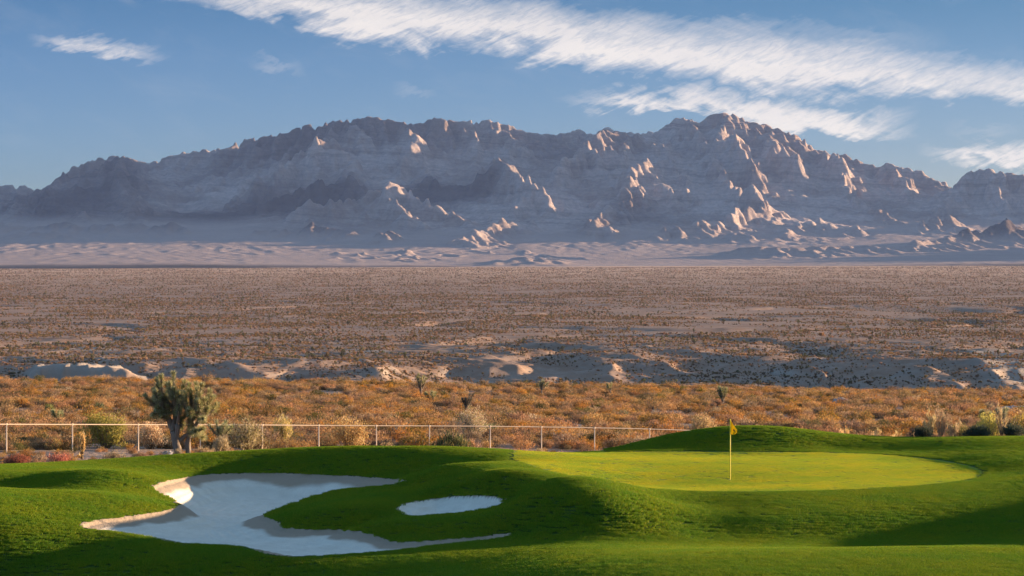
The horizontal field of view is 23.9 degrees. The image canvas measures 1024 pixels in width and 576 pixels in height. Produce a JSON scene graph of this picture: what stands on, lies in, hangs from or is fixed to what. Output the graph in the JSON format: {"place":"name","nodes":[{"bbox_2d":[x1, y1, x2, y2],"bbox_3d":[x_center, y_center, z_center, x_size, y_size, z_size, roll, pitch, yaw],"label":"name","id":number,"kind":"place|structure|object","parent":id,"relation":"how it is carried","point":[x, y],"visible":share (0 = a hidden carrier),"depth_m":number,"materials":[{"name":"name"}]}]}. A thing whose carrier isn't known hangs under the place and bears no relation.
{"place":"outdoors","nodes":[
{"label":"outdoors","id":0,"kind":"place"},
{"bbox_2d":[0,113,1023,268],"bbox_3d":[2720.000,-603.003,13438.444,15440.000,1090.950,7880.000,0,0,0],"label":"mountains","id":1,"kind":"structure","parent":0,"point":[723,189],"depth_m":14027.35,"materials":[{"name":"grey stone"}]},
{"bbox_2d":[0,266,1023,463],"bbox_3d":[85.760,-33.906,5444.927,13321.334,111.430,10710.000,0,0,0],"label":"desert ground","id":2,"kind":"structure","parent":0,"point":[511,367],"depth_m":1226.36,"materials":[{"name":"soil"}]},
{"bbox_2d":[0,434,16,449],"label":"desert shrub","id":3,"kind":"object","parent":2,"relation":"on","point":[12,440],"visible":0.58,"depth_m":113.21,"materials":[{"name":"brown plant"}]},
{"bbox_2d":[0,398,19,417],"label":"desert shrub","id":4,"kind":"object","parent":2,"relation":"on","point":[4,408],"visible":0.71,"depth_m":192.36,"materials":[{"name":"brown plant"}]},
{"bbox_2d":[0,416,21,435],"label":"desert shrub","id":5,"kind":"object","parent":2,"relation":"on","point":[11,429],"visible":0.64,"depth_m":119.30,"materials":[{"name":"brown plant"}]},
{"bbox_2d":[2,453,31,463],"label":"red shrub","id":6,"kind":"object","parent":2,"relation":"on","point":[18,459],"visible":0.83,"depth_m":101.16,"materials":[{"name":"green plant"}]},
{"bbox_2d":[1,409,35,422],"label":"desert shrub","id":7,"kind":"object","parent":2,"relation":"on","point":[17,417],"visible":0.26,"depth_m":151.33,"materials":[{"name":"brown plant"}]},
{"bbox_2d":[21,415,45,426],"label":"desert shrub","id":8,"kind":"object","parent":2,"relation":"on","point":[36,419],"visible":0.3,"depth_m":142.19,"materials":[{"name":"brown plant"}]},
{"bbox_2d":[31,454,47,461],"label":"tan shrub","id":9,"kind":"object","parent":2,"relation":"on","point":[38,457],"visible":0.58,"depth_m":103.14,"materials":[{"name":"brown plant"}]},
{"bbox_2d":[42,415,69,423],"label":"desert shrub","id":10,"kind":"object","parent":2,"relation":"on","point":[48,421],"visible":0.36,"depth_m":147.10,"materials":[{"name":"brown plant"}]},
{"bbox_2d":[50,408,63,419],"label":"joshua tree","id":11,"kind":"object","parent":2,"relation":"on","point":[59,413],"visible":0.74,"depth_m":164.97,"materials":[{"name":"green plant"}]},
{"bbox_2d":[43,451,72,461],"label":"red shrub","id":12,"kind":"object","parent":2,"relation":"on","point":[60,458],"visible":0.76,"depth_m":102.36,"materials":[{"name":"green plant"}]},
{"bbox_2d":[52,426,75,437],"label":"desert shrub","id":13,"kind":"object","parent":2,"relation":"on","point":[66,431],"visible":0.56,"depth_m":126.39,"materials":[{"name":"brown plant"}]},
{"bbox_2d":[54,432,74,443],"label":"desert shrub","id":14,"kind":"object","parent":2,"relation":"on","point":[65,438],"visible":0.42,"depth_m":114.96,"materials":[{"name":"brown plant"}]},
{"bbox_2d":[62,412,78,420],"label":"desert shrub","id":15,"kind":"object","parent":2,"relation":"on","point":[71,416],"visible":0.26,"depth_m":168.73,"materials":[{"name":"brown plant"}]},
{"bbox_2d":[77,432,85,458],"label":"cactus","id":16,"kind":"object","parent":2,"relation":"on","point":[82,444],"visible":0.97,"depth_m":107.97,"materials":[{"name":"beige plant"}]},
{"bbox_2d":[69,399,97,417],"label":"desert shrub","id":17,"kind":"object","parent":2,"relation":"on","point":[86,411],"visible":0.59,"depth_m":174.29,"materials":[{"name":"brown plant"}]},
{"bbox_2d":[73,411,127,448],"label":"yellow green shrub","id":18,"kind":"object","parent":2,"relation":"on","point":[108,436],"visible":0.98,"depth_m":116.22,"materials":[{"name":"green plant"}]},
{"bbox_2d":[101,449,125,458],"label":"grey shrub","id":19,"kind":"object","parent":2,"relation":"on","point":[112,454],"visible":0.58,"depth_m":103.49,"materials":[{"name":"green plant"}]},
{"bbox_2d":[118,432,141,443],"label":"desert shrub","id":20,"kind":"object","parent":2,"relation":"on","point":[129,438],"visible":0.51,"depth_m":121.30,"materials":[{"name":"brown plant"}]},
{"bbox_2d":[126,422,143,434],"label":"desert shrub","id":21,"kind":"object","parent":2,"relation":"on","point":[133,431],"visible":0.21,"depth_m":125.86,"materials":[{"name":"brown plant"}]},
{"bbox_2d":[132,420,168,448],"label":"straw shrub","id":22,"kind":"object","parent":2,"relation":"on","point":[151,437],"visible":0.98,"depth_m":116.85,"materials":[{"name":"beige plant"}]},
{"bbox_2d":[160,435,171,448],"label":"desert shrub","id":23,"kind":"object","parent":2,"relation":"on","point":[168,443],"visible":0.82,"depth_m":118.00,"materials":[{"name":"brown plant"}]},
{"bbox_2d":[142,371,220,452],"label":"joshua tree","id":24,"kind":"object","parent":2,"relation":"on","point":[173,399],"visible":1,"depth_m":106.80,"materials":[{"name":"green plant"}]},
{"bbox_2d":[184,425,215,448],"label":"desert shrub","id":25,"kind":"object","parent":2,"relation":"on","point":[193,442],"visible":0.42,"depth_m":119.80,"materials":[{"name":"brown plant"}]},
{"bbox_2d":[193,445,213,452],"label":"rust shrub","id":26,"kind":"object","parent":2,"relation":"on","point":[204,449],"visible":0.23,"depth_m":109.49,"materials":[{"name":"brown plant"}]},
{"bbox_2d":[206,418,233,439],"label":"joshua tree","id":27,"kind":"object","parent":2,"relation":"on","point":[220,431],"visible":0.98,"depth_m":115.76,"materials":[{"name":"green plant"}]},
{"bbox_2d":[212,434,232,451],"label":"straw grass","id":28,"kind":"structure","parent":2,"relation":"on","point":[219,445],"depth_m":111.90,"materials":[{"name":"beige plant"}]},
{"bbox_2d":[212,398,240,415],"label":"desert shrub","id":29,"kind":"object","parent":2,"relation":"on","point":[223,408],"visible":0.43,"depth_m":183.16,"materials":[{"name":"brown plant"}]},
{"bbox_2d":[227,408,257,422],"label":"desert shrub","id":30,"kind":"object","parent":2,"relation":"on","point":[240,416],"visible":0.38,"depth_m":160.67,"materials":[{"name":"brown plant"}]},
{"bbox_2d":[228,418,271,449],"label":"golden bush","id":31,"kind":"object","parent":2,"relation":"on","point":[246,440],"visible":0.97,"depth_m":118.88,"materials":[{"name":"beige plant"}]},
{"bbox_2d":[248,399,279,417],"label":"desert shrub","id":32,"kind":"object","parent":2,"relation":"on","point":[267,411],"visible":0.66,"depth_m":175.99,"materials":[{"name":"brown plant"}]},
{"bbox_2d":[259,429,281,439],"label":"desert shrub","id":33,"kind":"object","parent":2,"relation":"on","point":[272,436],"visible":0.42,"depth_m":124.13,"materials":[{"name":"brown plant"}]},
{"bbox_2d":[270,413,292,441],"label":"cream grass","id":34,"kind":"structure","parent":2,"relation":"on","point":[283,430],"depth_m":125.88,"materials":[{"name":"beige plant"}]},
{"bbox_2d":[269,436,313,448],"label":"brown shrub","id":35,"kind":"object","parent":2,"relation":"on","point":[292,443],"visible":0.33,"depth_m":108.40,"materials":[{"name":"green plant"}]},
{"bbox_2d":[287,416,315,424],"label":"desert shrub","id":36,"kind":"object","parent":2,"relation":"on","point":[303,421],"visible":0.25,"depth_m":144.30,"materials":[{"name":"brown plant"}]},
{"bbox_2d":[312,426,337,438],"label":"desert shrub","id":37,"kind":"object","parent":2,"relation":"on","point":[326,432],"visible":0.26,"depth_m":129.28,"materials":[{"name":"brown plant"}]},
{"bbox_2d":[0,423,685,452],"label":"pipe fence","id":38,"kind":"object","parent":2,"relation":"on","point":[318,425],"visible":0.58,"depth_m":123.04,"materials":[{"name":"grey metal"}]},
{"bbox_2d":[316,414,371,445],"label":"tan bush","id":39,"kind":"object","parent":2,"relation":"on","point":[343,436],"visible":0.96,"depth_m":123.76,"materials":[{"name":"brown plant"}]},
{"bbox_2d":[344,402,371,412],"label":"desert shrub","id":40,"kind":"object","parent":2,"relation":"on","point":[360,409],"visible":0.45,"depth_m":195.33,"materials":[{"name":"brown plant"}]},
{"bbox_2d":[365,426,384,440],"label":"desert shrub","id":41,"kind":"object","parent":2,"relation":"on","point":[374,433],"visible":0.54,"depth_m":130.25,"materials":[{"name":"brown plant"}]},
{"bbox_2d":[378,412,410,428],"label":"desert shrub","id":42,"kind":"object","parent":2,"relation":"on","point":[391,422],"visible":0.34,"depth_m":143.34,"materials":[{"name":"brown plant"}]},
{"bbox_2d":[383,420,407,431],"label":"desert shrub","id":43,"kind":"object","parent":2,"relation":"on","point":[390,427],"visible":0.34,"depth_m":139.16,"materials":[{"name":"brown plant"}]},
{"bbox_2d":[393,407,414,418],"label":"desert shrub","id":44,"kind":"object","parent":2,"relation":"on","point":[405,415],"visible":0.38,"depth_m":175.80,"materials":[{"name":"brown plant"}]},
{"bbox_2d":[397,427,433,445],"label":"desert shrub","id":45,"kind":"object","parent":2,"relation":"on","point":[422,440],"visible":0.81,"depth_m":125.74,"materials":[{"name":"brown plant"}]},
{"bbox_2d":[415,373,427,394],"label":"joshua tree","id":46,"kind":"object","parent":2,"relation":"on","point":[421,384],"visible":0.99,"depth_m":261.91,"materials":[{"name":"green plant"}]},
{"bbox_2d":[413,405,438,420],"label":"desert shrub","id":47,"kind":"object","parent":2,"relation":"on","point":[420,414],"visible":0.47,"depth_m":170.15,"materials":[{"name":"brown plant"}]},
{"bbox_2d":[423,391,436,401],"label":"joshua tree","id":48,"kind":"object","parent":2,"relation":"on","point":[432,394],"visible":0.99,"depth_m":234.87,"materials":[{"name":"green plant"}]},
{"bbox_2d":[438,415,462,431],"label":"desert shrub","id":49,"kind":"object","parent":2,"relation":"on","point":[453,421],"visible":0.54,"depth_m":143.51,"materials":[{"name":"brown plant"}]},
{"bbox_2d":[429,429,477,446],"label":"dark reed clump","id":50,"kind":"object","parent":2,"relation":"on","point":[458,440],"visible":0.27,"depth_m":107.81,"materials":[{"name":"green plant"}]},
{"bbox_2d":[459,392,474,409],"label":"joshua tree","id":51,"kind":"object","parent":2,"relation":"on","point":[467,403],"visible":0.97,"depth_m":204.92,"materials":[{"name":"green plant"}]},
{"bbox_2d":[452,405,487,439],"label":"white bush","id":52,"kind":"object","parent":2,"relation":"on","point":[470,420],"visible":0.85,"depth_m":139.89,"materials":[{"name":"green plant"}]},
{"bbox_2d":[480,434,508,447],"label":"desert shrub","id":53,"kind":"object","parent":2,"relation":"on","point":[496,441],"visible":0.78,"depth_m":130.90,"materials":[{"name":"brown plant"}]},
{"bbox_2d":[483,425,518,436],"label":"desert shrub","id":54,"kind":"object","parent":2,"relation":"on","point":[503,429],"visible":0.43,"depth_m":141.27,"materials":[{"name":"brown plant"}]},
{"bbox_2d":[498,418,517,427],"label":"desert shrub","id":55,"kind":"object","parent":2,"relation":"on","point":[512,422],"visible":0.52,"depth_m":161.54,"materials":[{"name":"brown plant"}]},
{"bbox_2d":[507,410,529,421],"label":"desert shrub","id":56,"kind":"object","parent":2,"relation":"on","point":[518,414],"visible":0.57,"depth_m":173.59,"materials":[{"name":"brown plant"}]},
{"bbox_2d":[524,418,551,429],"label":"desert shrub","id":57,"kind":"object","parent":2,"relation":"on","point":[539,425],"visible":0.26,"depth_m":152.67,"materials":[{"name":"brown plant"}]},
{"bbox_2d":[522,416,554,425],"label":"desert shrub","id":58,"kind":"object","parent":2,"relation":"on","point":[545,421],"visible":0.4,"depth_m":166.13,"materials":[{"name":"brown plant"}]},
{"bbox_2d":[538,379,548,393],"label":"joshua tree","id":59,"kind":"object","parent":2,"relation":"on","point":[541,384],"visible":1,"depth_m":284.88,"materials":[{"name":"green plant"}]},
{"bbox_2d":[537,429,565,438],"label":"desert shrub","id":60,"kind":"object","parent":2,"relation":"on","point":[549,432],"visible":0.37,"depth_m":139.06,"materials":[{"name":"brown plant"}]},
{"bbox_2d":[546,431,576,447],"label":"desert shrub","id":61,"kind":"object","parent":2,"relation":"on","point":[565,435],"visible":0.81,"depth_m":133.29,"materials":[{"name":"beige plant"}]},
{"bbox_2d":[550,417,580,429],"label":"desert shrub","id":62,"kind":"object","parent":2,"relation":"on","point":[563,421],"visible":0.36,"depth_m":152.13,"materials":[{"name":"brown plant"}]},
{"bbox_2d":[582,413,605,422],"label":"desert shrub","id":63,"kind":"object","parent":2,"relation":"on","point":[594,417],"visible":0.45,"depth_m":171.98,"materials":[{"name":"brown plant"}]},
{"bbox_2d":[606,435,631,445],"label":"desert shrub","id":64,"kind":"object","parent":2,"relation":"on","point":[624,441],"visible":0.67,"depth_m":133.89,"materials":[{"name":"brown plant"}]},
{"bbox_2d":[612,403,635,413],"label":"desert shrub","id":65,"kind":"object","parent":2,"relation":"on","point":[626,409],"visible":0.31,"depth_m":198.18,"materials":[{"name":"orange plant"}]},
{"bbox_2d":[622,418,645,430],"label":"desert shrub","id":66,"kind":"object","parent":2,"relation":"on","point":[636,424],"visible":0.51,"depth_m":157.34,"materials":[{"name":"brown plant"}]},
{"bbox_2d":[649,418,683,432],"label":"desert shrub","id":67,"kind":"object","parent":2,"relation":"on","point":[668,426],"visible":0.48,"depth_m":153.15,"materials":[{"name":"brown plant"}]},
{"bbox_2d":[689,411,719,429],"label":"pale tan bush","id":68,"kind":"object","parent":2,"relation":"on","point":[700,424],"visible":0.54,"depth_m":149.87,"materials":[{"name":"beige plant"}]},
{"bbox_2d":[716,385,728,404],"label":"joshua tree","id":69,"kind":"object","parent":2,"relation":"on","point":[721,391],"visible":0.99,"depth_m":254.83,"materials":[{"name":"green plant"}]},
{"bbox_2d":[747,411,773,422],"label":"desert shrub","id":70,"kind":"object","parent":2,"relation":"on","point":[759,417],"visible":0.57,"depth_m":175.28,"materials":[{"name":"brown plant"}]},
{"bbox_2d":[832,416,864,429],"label":"desert shrub","id":71,"kind":"object","parent":2,"relation":"on","point":[847,424],"visible":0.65,"depth_m":160.37,"materials":[{"name":"brown plant"}]},
{"bbox_2d":[846,409,876,421],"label":"desert shrub","id":72,"kind":"object","parent":2,"relation":"on","point":[865,416],"visible":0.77,"depth_m":177.17,"materials":[{"name":"brown plant"}]},
{"bbox_2d":[881,422,904,436],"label":"desert shrub","id":73,"kind":"object","parent":2,"relation":"on","point":[892,430],"visible":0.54,"depth_m":154.28,"materials":[{"name":"brown plant"}]},
{"bbox_2d":[899,409,922,418],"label":"desert shrub","id":74,"kind":"object","parent":2,"relation":"on","point":[912,415],"visible":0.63,"depth_m":195.84,"materials":[{"name":"brown plant"}]},
{"bbox_2d":[900,417,935,428],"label":"desert shrub","id":75,"kind":"object","parent":2,"relation":"on","point":[912,422],"visible":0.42,"depth_m":161.32,"materials":[{"name":"brown plant"}]},
{"bbox_2d":[908,427,933,436],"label":"dark low shrub","id":76,"kind":"object","parent":2,"relation":"on","point":[922,432],"visible":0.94,"depth_m":104.63,"materials":[{"name":"green plant"}]},
{"bbox_2d":[923,409,936,436],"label":"grass plume","id":77,"kind":"object","parent":2,"relation":"on","point":[931,422],"depth_m":108.48,"materials":[{"name":"beige plant"}]},
{"bbox_2d":[934,408,948,436],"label":"grass plume","id":78,"kind":"object","parent":2,"relation":"on","point":[942,425],"depth_m":109.00,"materials":[{"name":"beige plant"}]},
{"bbox_2d":[947,417,961,435],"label":"grass plume","id":79,"kind":"object","parent":2,"relation":"on","point":[952,431],"depth_m":110.98,"materials":[{"name":"beige plant"}]},
{"bbox_2d":[945,421,967,436],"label":"olive bush","id":80,"kind":"object","parent":2,"relation":"on","point":[961,429],"visible":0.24,"depth_m":111.34,"materials":[{"name":"green plant"}]},
{"bbox_2d":[959,422,992,435],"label":"dark shrub bank","id":81,"kind":"object","parent":2,"relation":"on","point":[978,431],"visible":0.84,"depth_m":104.73,"materials":[{"name":"green plant"}]},
{"bbox_2d":[972,409,1000,435],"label":"yellow bush","id":82,"kind":"object","parent":2,"relation":"on","point":[991,424],"visible":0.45,"depth_m":109.85,"materials":[{"name":"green plant"}]},
{"bbox_2d":[995,404,1007,435],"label":"grass plume","id":83,"kind":"object","parent":2,"relation":"on","point":[1000,413],"depth_m":108.97,"materials":[{"name":"beige plant"}]},
{"bbox_2d":[994,406,1009,426],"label":"joshua tree","id":84,"kind":"object","parent":2,"relation":"on","point":[1005,410],"visible":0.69,"depth_m":159.88,"materials":[{"name":"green plant"}]},
{"bbox_2d":[996,422,1023,435],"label":"dark low shrub","id":85,"kind":"object","parent":2,"relation":"on","point":[1012,430],"visible":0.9,"depth_m":105.00,"materials":[{"name":"green plant"}]},
{"bbox_2d":[1010,410,1023,435],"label":"tan weed bush","id":86,"kind":"object","parent":2,"relation":"on","point":[1021,419],"visible":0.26,"depth_m":109.98,"materials":[{"name":"beige plant"}]},
{"bbox_2d":[0,428,1023,575],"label":"turf","id":87,"kind":"structure","parent":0,"point":[339,517],"depth_m":74.53,"materials":[{"name":"green plant"}]},
{"bbox_2d":[80,473,509,556],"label":"sand bunker","id":88,"kind":"object","parent":87,"relation":"in","point":[228,508],"visible":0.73,"depth_m":81.96},
{"bbox_2d":[396,495,501,515],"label":"sand bunker","id":89,"kind":"object","parent":87,"relation":"in","point":[453,504],"visible":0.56,"depth_m":80.90},
{"bbox_2d":[0,0,1023,190],"label":"sky","id":90,"kind":"structure","parent":0,"point":[935,88],"materials":[{"name":"blue"}]},
{"bbox_2d":[513,450,981,490],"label":"putting green","id":91,"kind":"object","parent":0,"point":[744,453],"visible":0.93,"depth_m":89.63,"materials":[{"name":"green plant"}]},
{"bbox_2d":[730,419,736,479],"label":"golf flagstick","id":92,"kind":"object","parent":91,"relation":"on","point":[733,430],"visible":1,"depth_m":86.31,"materials":[{"name":"yellow paint"}]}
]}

